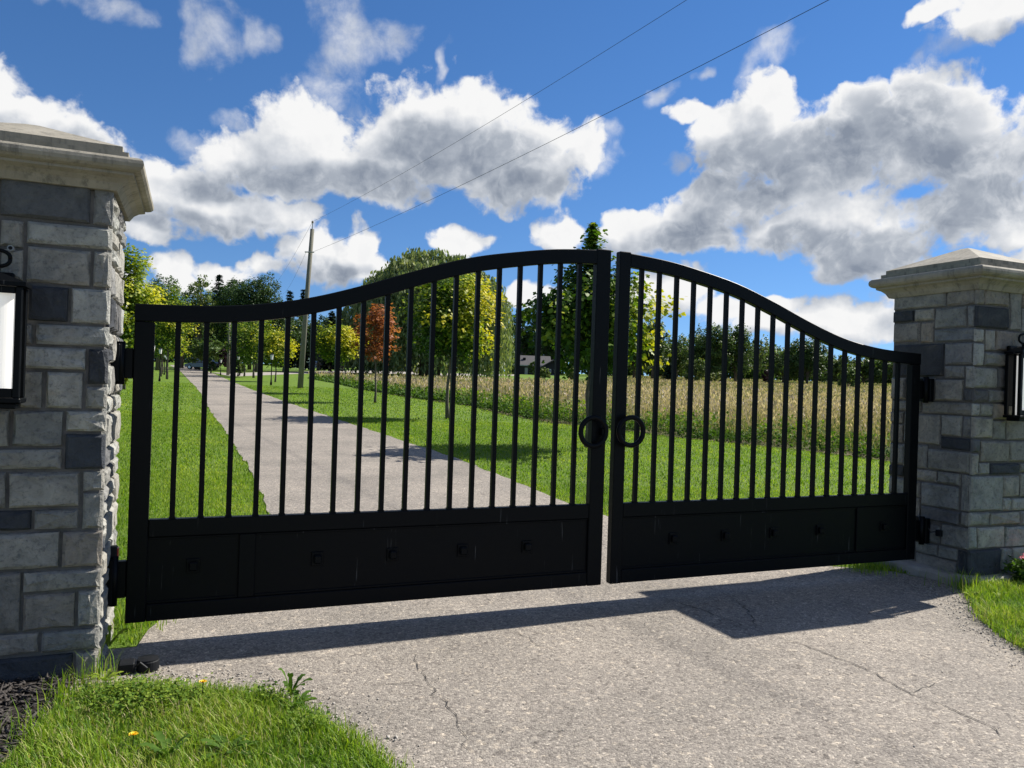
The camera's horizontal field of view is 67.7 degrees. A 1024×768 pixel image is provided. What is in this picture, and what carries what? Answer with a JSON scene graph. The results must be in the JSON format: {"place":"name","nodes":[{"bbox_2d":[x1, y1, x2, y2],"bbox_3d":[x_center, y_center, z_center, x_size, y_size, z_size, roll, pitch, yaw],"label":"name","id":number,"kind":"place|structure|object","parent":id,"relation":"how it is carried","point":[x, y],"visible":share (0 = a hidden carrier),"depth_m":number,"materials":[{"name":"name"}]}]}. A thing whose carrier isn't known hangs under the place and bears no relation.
{"place":"outdoors","nodes":[
{"label":"outdoors","id":0,"kind":"place"},
{"bbox_2d":[1,686,386,767],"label":"grass corner","id":1,"kind":"object","parent":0,"point":[248,749],"depth_m":2.88,"materials":[{"name":"green plant"}]},
{"bbox_2d":[63,701,100,719],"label":"broadleaf weed","id":2,"kind":"object","parent":1,"relation":"on","point":[83,710],"visible":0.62,"depth_m":3.13,"materials":[{"name":"green plant"}]},
{"bbox_2d":[113,731,149,758],"bbox_3d":[-1.393,1.320,2.800,0.130,0.082,0.099,2,0,34],"label":"dandelion","id":3,"kind":"object","parent":1,"relation":"on","point":[133,734],"visible":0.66,"depth_m":2.80,"materials":[{"name":"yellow plant"}]},
{"bbox_2d":[139,731,191,755],"bbox_3d":[-1.263,1.326,2.777,0.175,0.080,0.174,2,0,0],"label":"broadleaf weed","id":4,"kind":"object","parent":1,"relation":"on","point":[160,736],"visible":0.88,"depth_m":2.80,"materials":[{"name":"green plant"}]},
{"bbox_2d":[49,672,353,731],"bbox_3d":[-1.242,1.321,3.195,1.267,0.065,0.477,2,0,0],"label":"clover","id":5,"kind":"object","parent":1,"relation":"on","point":[149,692],"visible":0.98,"depth_m":3.22,"materials":[{"name":"green plant"}]},
{"bbox_2d":[0,668,413,767],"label":"verge grass","id":6,"kind":"structure","parent":1,"relation":"on","point":[80,738],"depth_m":2.92,"materials":[{"name":"green plant"}]},
{"bbox_2d":[200,734,257,761],"bbox_3d":[-1.050,1.345,2.808,0.209,0.055,0.186,2,0,0],"label":"broadleaf weed","id":7,"kind":"object","parent":1,"relation":"on","point":[216,737],"visible":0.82,"depth_m":2.83,"materials":[{"name":"green plant"}]},
{"bbox_2d":[277,689,316,707],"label":"broadleaf weed","id":8,"kind":"object","parent":1,"relation":"on","point":[306,692],"visible":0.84,"depth_m":3.27,"materials":[{"name":"green plant"}]},
{"bbox_2d":[213,371,513,375],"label":"side road","id":9,"kind":"structure","parent":0,"point":[267,373],"depth_m":106.00,"materials":[{"name":"asphalt"}]},
{"bbox_2d":[108,361,912,648],"bbox_3d":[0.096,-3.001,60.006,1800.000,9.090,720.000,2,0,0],"label":"ground","id":10,"kind":"structure","parent":0,"point":[250,380],"depth_m":14.38,"materials":[{"name":"green plant"}]},
{"bbox_2d":[0,122,153,682],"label":"stone pillar","id":11,"kind":"structure","parent":10,"relation":"on","point":[70,204],"depth_m":3.48,"materials":[{"name":"grey stone"}]},
{"bbox_2d":[0,248,31,408],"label":"wall lantern","id":12,"kind":"object","parent":11,"relation":"attached to","point":[13,312],"depth_m":3.27,"materials":[{"name":"black paint"}]},
{"bbox_2d":[106,249,610,622],"bbox_3d":[-0.726,0.176,4.472,2.908,2.205,0.140,2,0,-22],"label":"gate leaf","id":13,"kind":"object","parent":11,"relation":"attached to","point":[172,566],"visible":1,"depth_m":4.42,"materials":[{"name":"black paint"}]},
{"bbox_2d":[113,599,159,629],"bbox_3d":[-2.236,1.273,4.354,0.587,0.147,0.564,2,0,0],"label":"grass tuft","id":14,"kind":"object","parent":10,"relation":"on","point":[117,612],"visible":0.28,"depth_m":4.31,"materials":[{"name":"plant"}]},
{"bbox_2d":[117,243,174,394],"bbox_3d":[-15.334,-2.586,30.139,3.934,6.415,4.533,2,0,0],"label":"maple tree","id":15,"kind":"object","parent":10,"relation":"on","point":[135,292],"visible":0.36,"depth_m":29.75,"materials":[{"name":"green plant"}]},
{"bbox_2d":[132,273,187,369],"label":"broadleaf tree","id":16,"kind":"object","parent":10,"relation":"on","point":[158,359],"visible":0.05,"depth_m":91.73,"materials":[{"name":"green plant"}]},
{"bbox_2d":[154,328,187,373],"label":"maple tree","id":17,"kind":"object","parent":10,"relation":"on","point":[169,355],"visible":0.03,"depth_m":72.10,"materials":[{"name":"green plant"}]},
{"bbox_2d":[154,302,188,376],"bbox_3d":[-28.866,-3.967,63.019,5.060,6.995,4.298,2,0,0],"label":"maple tree","id":18,"kind":"object","parent":10,"relation":"on","point":[164,353],"visible":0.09,"depth_m":62.93,"materials":[{"name":"green plant"}]},
{"bbox_2d":[151,279,201,378],"bbox_3d":[-25.150,-3.938,55.941,4.409,7.458,4.812,2,0,0],"label":"maple tree","id":19,"kind":"object","parent":10,"relation":"on","point":[166,330],"visible":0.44,"depth_m":55.85,"materials":[{"name":"green plant"}]},
{"bbox_2d":[163,288,203,367],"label":"broadleaf tree","id":20,"kind":"object","parent":10,"relation":"on","point":[188,349],"visible":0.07,"depth_m":119.39,"materials":[{"name":"green plant"}]},
{"bbox_2d":[182,274,218,369],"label":"broadleaf tree","id":21,"kind":"object","parent":10,"relation":"on","point":[199,298],"visible":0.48,"depth_m":107.54,"materials":[{"name":"green plant"}]},
{"bbox_2d":[188,335,223,362],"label":"broadleaf tree","id":22,"kind":"object","parent":10,"relation":"on","point":[214,347],"visible":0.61,"depth_m":87.44,"materials":[{"name":"green plant"}]},
{"bbox_2d":[189,286,223,334],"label":"broadleaf tree","id":23,"kind":"object","parent":10,"relation":"on","point":[211,296],"visible":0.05,"depth_m":123.27,"materials":[{"name":"green plant"}]},
{"bbox_2d":[208,355,216,372],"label":"bush","id":24,"kind":"object","parent":10,"relation":"on","point":[211,363],"visible":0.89,"depth_m":83.92,"materials":[{"name":"green plant"}]},
{"bbox_2d":[209,274,224,369],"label":"spruce tree","id":25,"kind":"object","parent":10,"relation":"on","point":[218,278],"visible":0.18,"depth_m":115.74,"materials":[{"name":"green plant"}]},
{"bbox_2d":[211,277,245,347],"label":"broadleaf tree","id":26,"kind":"object","parent":10,"relation":"on","point":[223,302],"visible":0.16,"depth_m":111.30,"materials":[{"name":"green plant"}]},
{"bbox_2d":[226,323,230,374],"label":"street light","id":27,"kind":"object","parent":10,"relation":"on","point":[228,366],"visible":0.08,"depth_m":77.13,"materials":[{"name":"grey metal"}]},
{"bbox_2d":[218,343,241,366],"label":"purple tree","id":28,"kind":"object","parent":10,"relation":"on","point":[224,356],"visible":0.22,"depth_m":83.48,"materials":[{"name":"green plant"}]},
{"bbox_2d":[220,323,257,376],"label":"maple tree","id":29,"kind":"object","parent":10,"relation":"on","point":[227,346],"visible":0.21,"depth_m":73.22,"materials":[{"name":"green plant"}]},
{"bbox_2d":[236,359,246,375],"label":"bush","id":30,"kind":"object","parent":10,"relation":"on","point":[240,369],"visible":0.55,"depth_m":75.76,"materials":[{"name":"green plant"}]},
{"bbox_2d":[223,320,280,377],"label":"maple tree","id":31,"kind":"object","parent":10,"relation":"on","point":[248,335],"visible":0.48,"depth_m":68.47,"materials":[{"name":"green plant"}]},
{"bbox_2d":[215,272,298,371],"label":"broadleaf tree","id":32,"kind":"object","parent":10,"relation":"on","point":[262,293],"visible":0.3,"depth_m":103.70,"materials":[{"name":"green plant"}]},
{"bbox_2d":[249,326,299,381],"bbox_3d":[-17.714,-2.330,57.306,3.703,4.660,3.831,2,0,-31],"label":"maple tree","id":33,"kind":"object","parent":10,"relation":"on","point":[276,344],"visible":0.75,"depth_m":56.95,"materials":[{"name":"yellow plant"}]},
{"bbox_2d":[277,290,298,368],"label":"spruce tree","id":34,"kind":"object","parent":10,"relation":"on","point":[290,296],"visible":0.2,"depth_m":119.79,"materials":[{"name":"green plant"}]},
{"bbox_2d":[268,300,310,371],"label":"broadleaf tree","id":35,"kind":"object","parent":10,"relation":"on","point":[297,333],"visible":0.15,"depth_m":111.42,"materials":[{"name":"green plant"}]},
{"bbox_2d":[292,289,310,368],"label":"spruce tree","id":36,"kind":"object","parent":10,"relation":"on","point":[307,356],"visible":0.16,"depth_m":123.63,"materials":[{"name":"green plant"}]},
{"bbox_2d":[297,221,313,387],"bbox_3d":[-12.216,-4.575,45.323,0.794,10.285,0.384,2,0,0],"label":"utility pole","id":37,"kind":"object","parent":10,"relation":"on","point":[310,252],"visible":0.9,"depth_m":45.24,"materials":[{"name":"grey wood"}]},
{"bbox_2d":[330,0,685,212],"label":"overhead wire","id":38,"kind":"object","parent":37,"relation":"attached to","point":[531,96],"visible":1,"depth_m":22.38,"materials":[{"name":"rubber"}]},
{"bbox_2d":[316,0,827,250],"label":"overhead wire","id":39,"kind":"object","parent":37,"relation":"attached to","point":[616,108],"visible":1,"depth_m":19.98,"materials":[{"name":"rubber"}]},
{"bbox_2d":[298,315,333,370],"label":"broadleaf tree","id":40,"kind":"object","parent":10,"relation":"on","point":[318,322],"visible":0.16,"depth_m":149.45,"materials":[{"name":"green plant"}]},
{"bbox_2d":[315,311,342,371],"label":"spruce tree","id":41,"kind":"object","parent":10,"relation":"on","point":[332,319],"visible":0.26,"depth_m":134.50,"materials":[{"name":"green plant"}]},
{"bbox_2d":[118,381,561,423],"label":"lawn grass","id":42,"kind":"structure","parent":10,"relation":"on","point":[351,390],"depth_m":30.25,"materials":[{"name":"green plant"}]},
{"bbox_2d":[315,321,372,365],"bbox_3d":[-8.788,-1.290,38.543,3.135,3.907,3.246,2,0,0],"label":"maple tree","id":43,"kind":"object","parent":10,"relation":"on","point":[328,339],"visible":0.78,"depth_m":38.19,"materials":[{"name":"yellow plant"}]},
{"bbox_2d":[348,303,400,402],"bbox_3d":[-5.588,-1.195,30.798,2.252,4.229,2.607,2,0,0],"label":"maple tree","id":44,"kind":"object","parent":10,"relation":"on","point":[377,318],"visible":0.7,"depth_m":30.57,"materials":[{"name":"orange plant"}]},
{"bbox_2d":[333,247,514,377],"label":"willow tree","id":45,"kind":"object","parent":10,"relation":"on","point":[408,262],"visible":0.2,"depth_m":117.63,"materials":[{"name":"green plant"}]},
{"bbox_2d":[398,258,509,418],"bbox_3d":[-1.817,-1.212,22.915,3.336,4.829,3.468,2,0,-32],"label":"maple tree","id":46,"kind":"object","parent":10,"relation":"on","point":[443,328],"visible":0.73,"depth_m":22.45,"materials":[{"name":"green plant"}]},
{"bbox_2d":[130,318,891,383],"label":"woodland","id":47,"kind":"object","parent":10,"relation":"on","point":[749,375],"visible":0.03,"depth_m":273.05,"materials":[{"name":"green plant"}]},
{"bbox_2d":[502,315,522,373],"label":"broadleaf tree","id":48,"kind":"object","parent":10,"relation":"on","point":[513,330],"visible":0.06,"depth_m":198.96,"materials":[{"name":"green plant"}]},
{"bbox_2d":[2,575,1023,767],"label":"driveway apron","id":49,"kind":"object","parent":10,"relation":"on","point":[852,719],"visible":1,"depth_m":3.70,"materials":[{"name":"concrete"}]},
{"bbox_2d":[0,672,78,765],"bbox_3d":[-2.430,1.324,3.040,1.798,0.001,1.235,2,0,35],"label":"mulch bed","id":50,"kind":"object","parent":49,"relation":"on","point":[19,707],"visible":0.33,"depth_m":3.19,"materials":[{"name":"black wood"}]},
{"bbox_2d":[0,680,88,749],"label":"grass tuft","id":51,"kind":"object","parent":50,"relation":"on","point":[30,724],"visible":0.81,"depth_m":2.94,"materials":[{"name":"plant"}]},
{"bbox_2d":[41,666,75,703],"bbox_3d":[-1.944,1.280,3.268,0.156,0.147,0.215,2,0,-27],"label":"grass tuft","id":52,"kind":"object","parent":50,"relation":"on","point":[60,688],"visible":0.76,"depth_m":3.26,"materials":[{"name":"plant"}]},
{"bbox_2d":[64,661,99,693],"bbox_3d":[-1.925,1.301,3.391,0.166,0.108,0.199,2,0,-44],"label":"grass tuft","id":53,"kind":"object","parent":49,"relation":"on","point":[83,676],"visible":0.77,"depth_m":3.40,"materials":[{"name":"plant"}]},
{"bbox_2d":[81,638,123,684],"bbox_3d":[-1.890,1.265,3.509,0.227,0.181,0.197,2,0,-43],"label":"grass tuft","id":54,"kind":"object","parent":49,"relation":"on","point":[98,670],"visible":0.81,"depth_m":3.51,"materials":[{"name":"plant"}]},
{"bbox_2d":[87,669,123,680],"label":"broadleaf weed","id":55,"kind":"object","parent":49,"relation":"on","point":[106,676],"visible":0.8,"depth_m":3.47,"materials":[{"name":"green plant"}]},
{"bbox_2d":[105,625,128,646],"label":"broadleaf weed","id":56,"kind":"object","parent":49,"relation":"on","point":[108,639],"visible":0.74,"depth_m":3.90,"materials":[{"name":"green plant"}]},
{"bbox_2d":[118,655,159,674],"bbox_3d":[-1.768,1.332,3.618,0.175,0.060,0.114,2,0,-23],"label":"ground spotlight","id":57,"kind":"object","parent":49,"relation":"on","point":[148,663],"visible":0.99,"depth_m":3.60,"materials":[{"name":"black plastic"}]},
{"bbox_2d":[83,659,446,767],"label":"gravel","id":58,"kind":"structure","parent":49,"relation":"on","point":[387,736],"depth_m":3.46,"materials":[{"name":"gravel"}]},
{"bbox_2d":[278,668,312,694],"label":"broadleaf weed","id":59,"kind":"object","parent":49,"relation":"on","point":[290,682],"visible":0.87,"depth_m":3.35,"materials":[{"name":"green plant"}]},
{"bbox_2d":[414,653,467,746],"bbox_3d":[-0.342,1.403,3.471,0.060,0.001,1.142,2,0,-19],"label":"pavement crack","id":60,"kind":"object","parent":49,"relation":"on","point":[442,698],"visible":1,"depth_m":3.39,"materials":[{"name":"asphalt"}]},
{"bbox_2d":[763,632,1006,738],"bbox_3d":[1.823,1.473,3.849,0.109,0.001,1.549,2,0,-24],"label":"pavement crack","id":61,"kind":"object","parent":49,"relation":"on","point":[901,688],"visible":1,"depth_m":3.70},
{"bbox_2d":[861,574,1023,667],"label":"gravel","id":62,"kind":"structure","parent":49,"relation":"on","point":[931,589],"depth_m":5.19,"materials":[{"name":"gravel"}]},
{"bbox_2d":[919,566,1022,594],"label":"grass tuft","id":63,"kind":"object","parent":49,"relation":"on","point":[961,582],"visible":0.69,"depth_m":5.67,"materials":[{"name":"plant"}]},
{"bbox_2d":[511,314,535,355],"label":"broadleaf tree","id":64,"kind":"object","parent":10,"relation":"on","point":[524,342],"visible":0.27,"depth_m":248.78,"materials":[{"name":"green plant"}]},
{"bbox_2d":[527,361,534,373],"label":"bush","id":65,"kind":"object","parent":10,"relation":"on","point":[531,366],"visible":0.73,"depth_m":209.47,"materials":[{"name":"green plant"}]},
{"bbox_2d":[509,355,553,374],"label":"bungalow","id":66,"kind":"object","parent":10,"relation":"on","point":[525,361],"visible":0.33,"depth_m":226.04,"materials":[{"name":"grey"}]},
{"bbox_2d":[523,303,564,359],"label":"broadleaf tree","id":67,"kind":"object","parent":10,"relation":"on","point":[547,350],"visible":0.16,"depth_m":248.59,"materials":[{"name":"green plant"}]},
{"bbox_2d":[540,368,550,378],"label":"bush","id":68,"kind":"object","parent":10,"relation":"on","point":[543,373],"visible":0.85,"depth_m":104.64,"materials":[{"name":"green plant"}]},
{"bbox_2d":[507,222,687,448],"bbox_3d":[1.710,-0.924,15.440,3.669,4.757,3.252,2,0,0],"label":"maple tree","id":69,"kind":"object","parent":10,"relation":"on","point":[548,328],"visible":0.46,"depth_m":14.98,"materials":[{"name":"green plant"}]},
{"bbox_2d":[868,248,1023,587],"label":"stone pillar","id":70,"kind":"structure","parent":10,"relation":"on","point":[958,319],"depth_m":5.99,"materials":[{"name":"stone"}]},
{"bbox_2d":[606,251,933,583],"bbox_3d":[2.014,0.266,5.620,2.927,2.205,0.140,2,0,-23],"label":"gate leaf","id":71,"kind":"object","parent":70,"relation":"attached to","point":[651,539],"visible":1,"depth_m":5.50,"materials":[{"name":"black paint"}]},
{"bbox_2d":[1003,333,1023,421],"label":"wall lantern","id":72,"kind":"object","parent":70,"relation":"attached to","point":[1014,380],"depth_m":5.84,"materials":[{"name":"black paint"}]},
{"bbox_2d":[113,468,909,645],"bbox_3d":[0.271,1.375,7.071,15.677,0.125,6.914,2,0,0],"label":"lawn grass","id":73,"kind":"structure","parent":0,"point":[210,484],"depth_m":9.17,"materials":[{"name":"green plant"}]},
{"bbox_2d":[0,0,1023,377],"label":"sky","id":74,"kind":"structure","parent":0,"point":[845,144],"materials":[{"name":"blue"}]},
{"bbox_2d":[137,365,907,646],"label":"driveway","id":75,"kind":"structure","parent":0,"point":[246,624],"depth_m":8.66,"materials":[{"name":"concrete"}]},
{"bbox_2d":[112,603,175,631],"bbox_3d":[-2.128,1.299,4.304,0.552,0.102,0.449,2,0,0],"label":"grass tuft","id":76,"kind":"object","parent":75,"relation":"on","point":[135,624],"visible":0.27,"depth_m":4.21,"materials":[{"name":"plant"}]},
{"bbox_2d":[184,358,219,369],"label":"parked car","id":77,"kind":"object","parent":75,"relation":"on","point":[199,363],"visible":0.53,"depth_m":107.34,"materials":[{"name":"black paint"}]},
{"bbox_2d":[833,562,896,575],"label":"grass tuft","id":78,"kind":"object","parent":75,"relation":"on","point":[861,565],"visible":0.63,"depth_m":6.15,"materials":[{"name":"plant"}]},
{"bbox_2d":[864,562,901,573],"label":"grass tuft","id":79,"kind":"object","parent":75,"relation":"on","point":[886,570],"visible":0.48,"depth_m":6.23,"materials":[{"name":"plant"}]},
{"bbox_2d":[350,378,891,419],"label":"meadow grass","id":80,"kind":"structure","parent":0,"point":[608,394],"depth_m":44.97,"materials":[{"name":"green plant"}]},
{"bbox_2d":[365,379,891,460],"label":"meadow ground","id":81,"kind":"structure","parent":0,"point":[743,441],"depth_m":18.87,"materials":[{"name":"green plant"}]},
{"bbox_2d":[308,375,889,460],"bbox_3d":[-2.751,0.475,38.315,6.889,1.946,79.985,2,0,-26],"label":"weed margin","id":82,"kind":"object","parent":81,"relation":"on","point":[422,394],"visible":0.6,"depth_m":21.40,"materials":[{"name":"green plant"}]},
{"bbox_2d":[308,371,890,394],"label":"seed heads","id":83,"kind":"object","parent":81,"relation":"on","point":[680,382],"visible":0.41,"depth_m":84.61,"materials":[{"name":"beige plant"}]},
{"bbox_2d":[321,375,889,395],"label":"meadow grass","id":84,"kind":"structure","parent":81,"relation":"on","point":[633,383],"depth_m":85.12,"materials":[{"name":"plant"}]},
{"bbox_2d":[340,374,891,411],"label":"seed heads","id":85,"kind":"object","parent":81,"relation":"on","point":[462,384],"visible":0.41,"depth_m":45.12,"materials":[{"name":"beige plant"}]},
{"bbox_2d":[628,334,651,377],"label":"broadleaf tree","id":86,"kind":"object","parent":81,"relation":"on","point":[634,367],"visible":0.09,"depth_m":168.68,"materials":[{"name":"green plant"}]},
{"bbox_2d":[642,319,671,378],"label":"broadleaf tree","id":87,"kind":"object","parent":81,"relation":"on","point":[663,347],"visible":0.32,"depth_m":158.94,"materials":[{"name":"green plant"}]},
{"bbox_2d":[660,361,670,379],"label":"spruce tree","id":88,"kind":"object","parent":81,"relation":"on","point":[667,372],"visible":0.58,"depth_m":149.54,"materials":[{"name":"green plant"}]},
{"bbox_2d":[659,334,688,378],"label":"broadleaf tree","id":89,"kind":"object","parent":81,"relation":"on","point":[680,346],"visible":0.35,"depth_m":163.99,"materials":[{"name":"green plant"}]},
{"bbox_2d":[682,359,704,380],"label":"bush","id":90,"kind":"object","parent":81,"relation":"on","point":[699,364],"visible":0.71,"depth_m":139.12,"materials":[{"name":"green plant"}]},
{"bbox_2d":[501,390,891,443],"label":"seed heads","id":91,"kind":"object","parent":81,"relation":"on","point":[664,400],"visible":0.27,"depth_m":23.45,"materials":[{"name":"beige plant"}]},
{"bbox_2d":[682,322,735,372],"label":"broadleaf tree","id":92,"kind":"object","parent":81,"relation":"on","point":[700,349],"visible":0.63,"depth_m":148.17,"materials":[{"name":"green plant"}]},
{"bbox_2d":[710,371,720,381],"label":"bush","id":93,"kind":"object","parent":81,"relation":"on","point":[714,377],"visible":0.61,"depth_m":137.79,"materials":[{"name":"green plant"}]},
{"bbox_2d":[719,323,753,381],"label":"broadleaf tree","id":94,"kind":"object","parent":81,"relation":"on","point":[748,350],"visible":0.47,"depth_m":150.65,"materials":[{"name":"green plant"}]},
{"bbox_2d":[608,375,891,385],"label":"seed heads","id":95,"kind":"object","parent":81,"relation":"on","point":[744,380],"visible":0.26,"depth_m":195.07,"materials":[{"name":"plant"}]},
{"bbox_2d":[744,334,769,381],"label":"broadleaf tree","id":96,"kind":"object","parent":81,"relation":"on","point":[761,357],"visible":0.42,"depth_m":174.30,"materials":[{"name":"green plant"}]},
{"bbox_2d":[761,369,768,381],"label":"bush","id":97,"kind":"object","parent":81,"relation":"on","point":[764,377],"visible":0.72,"depth_m":149.97,"materials":[{"name":"green plant"}]},
{"bbox_2d":[761,350,798,381],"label":"broadleaf tree","id":98,"kind":"object","parent":81,"relation":"on","point":[778,363],"visible":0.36,"depth_m":164.58,"materials":[{"name":"green plant"}]},
{"bbox_2d":[780,338,834,383],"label":"broadleaf tree","id":99,"kind":"object","parent":81,"relation":"on","point":[808,359],"visible":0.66,"depth_m":153.42,"materials":[{"name":"green plant"}]},
{"bbox_2d":[819,353,861,382],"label":"broadleaf tree","id":100,"kind":"object","parent":81,"relation":"on","point":[837,367],"visible":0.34,"depth_m":178.41,"materials":[{"name":"green plant"}]},
{"bbox_2d":[837,368,861,387],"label":"bush","id":101,"kind":"object","parent":81,"relation":"on","point":[851,376],"visible":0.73,"depth_m":119.58,"materials":[{"name":"green plant"}]},
{"bbox_2d":[851,358,881,382],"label":"broadleaf tree","id":102,"kind":"object","parent":81,"relation":"on","point":[865,370],"visible":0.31,"depth_m":188.03,"materials":[{"name":"green plant"}]},
{"bbox_2d":[874,361,892,383],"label":"broadleaf tree","id":103,"kind":"object","parent":81,"relation":"on","point":[878,374],"visible":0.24,"depth_m":184.44,"materials":[{"name":"green plant"}]},
{"bbox_2d":[963,588,1023,648],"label":"grass corner","id":104,"kind":"object","parent":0,"point":[994,627],"depth_m":4.82,"materials":[{"name":"plant"}]},
{"bbox_2d":[955,571,1023,649],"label":"verge grass","id":105,"kind":"structure","parent":104,"relation":"on","point":[995,611],"depth_m":5.07,"materials":[{"name":"green plant"}]},
{"bbox_2d":[1003,553,1023,581],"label":"flowering plant","id":106,"kind":"object","parent":104,"relation":"on","point":[1018,566],"visible":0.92,"depth_m":5.86,"materials":[{"name":"green plant"}]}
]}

